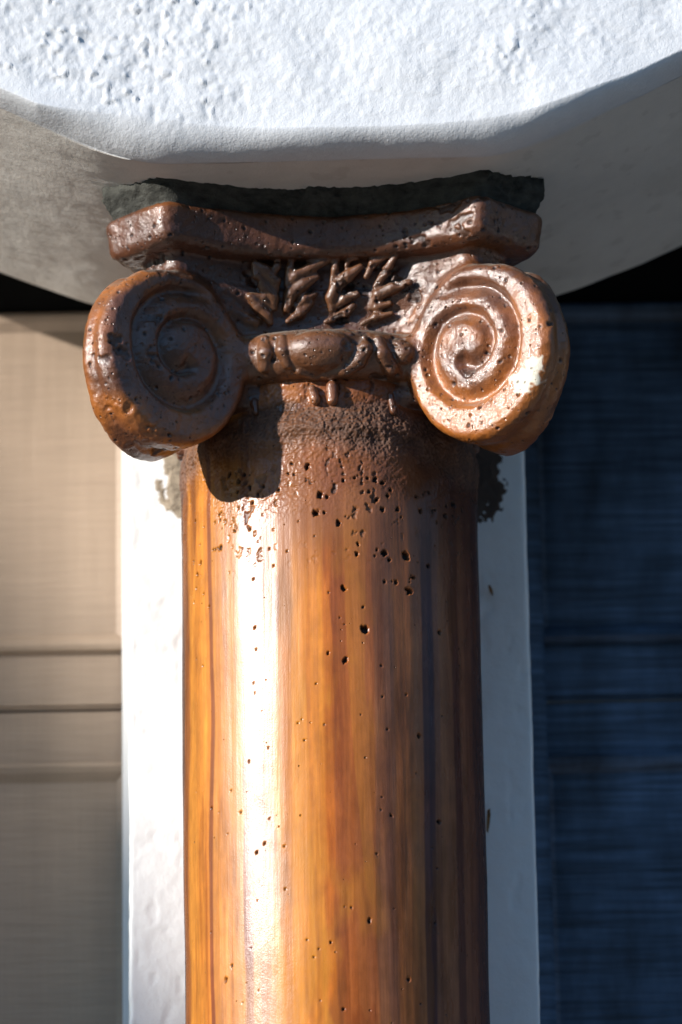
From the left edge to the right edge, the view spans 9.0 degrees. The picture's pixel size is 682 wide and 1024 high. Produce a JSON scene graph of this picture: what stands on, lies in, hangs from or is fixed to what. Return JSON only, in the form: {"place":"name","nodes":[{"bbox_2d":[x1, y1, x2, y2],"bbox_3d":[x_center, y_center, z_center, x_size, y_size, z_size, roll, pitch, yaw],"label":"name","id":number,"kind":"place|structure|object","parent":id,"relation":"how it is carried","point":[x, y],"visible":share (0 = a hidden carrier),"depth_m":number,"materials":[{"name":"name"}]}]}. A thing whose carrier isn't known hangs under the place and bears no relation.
{"place":"outdoors","nodes":[
{"label":"outdoors","id":0,"kind":"place"},
{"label":"driveway","id":1,"kind":"structure","parent":0,"visible":0},
{"bbox_2d":[82,170,569,1023],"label":"column","id":2,"kind":"structure","parent":1,"relation":"on","point":[324,394],"depth_m":4.27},
{"bbox_2d":[127,447,539,1023],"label":"pilaster","id":3,"kind":"object","parent":1,"relation":"on","point":[156,941],"visible":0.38,"depth_m":4.53,"materials":[{"name":"white paint"}]},
{"bbox_2d":[486,809,490,831],"bbox_3d":[0.152,0.319,4.495,0.005,0.025,0.004,-1,-18,0],"label":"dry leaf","id":4,"kind":"object","parent":3,"relation":"attached to","point":[488,817],"visible":1,"depth_m":4.50,"materials":[{"name":"brown plant"}]},
{"bbox_2d":[0,0,681,312],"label":"garage wall","id":5,"kind":"structure","parent":1,"relation":"on","point":[576,105],"depth_m":4.28,"materials":[{"name":"white paint"}]},
{"bbox_2d":[0,312,129,1023],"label":"garage door","id":6,"kind":"structure","parent":5,"relation":"attached to","point":[64,814],"depth_m":4.77,"materials":[{"name":"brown wood"}]},
{"bbox_2d":[0,312,121,712],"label":"door section","id":7,"kind":"structure","parent":6,"relation":"in","point":[61,472],"depth_m":4.83,"materials":[{"name":"brown wood"}]},
{"bbox_2d":[0,711,122,1023],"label":"door section","id":8,"kind":"structure","parent":6,"relation":"in","point":[61,958],"depth_m":4.71,"materials":[{"name":"brown wood"}]},
{"bbox_2d":[524,301,681,1023],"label":"garage door","id":9,"kind":"structure","parent":5,"relation":"attached to","point":[603,468],"depth_m":4.77,"materials":[{"name":"blue wood"}]},
{"bbox_2d":[538,301,681,703],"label":"door section","id":10,"kind":"structure","parent":9,"relation":"in","point":[610,449],"depth_m":4.83,"materials":[{"name":"blue wood"}]},
{"bbox_2d":[546,701,681,1023],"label":"door section","id":11,"kind":"structure","parent":9,"relation":"in","point":[615,769],"depth_m":4.71,"materials":[{"name":"blue wood"}]}
]}

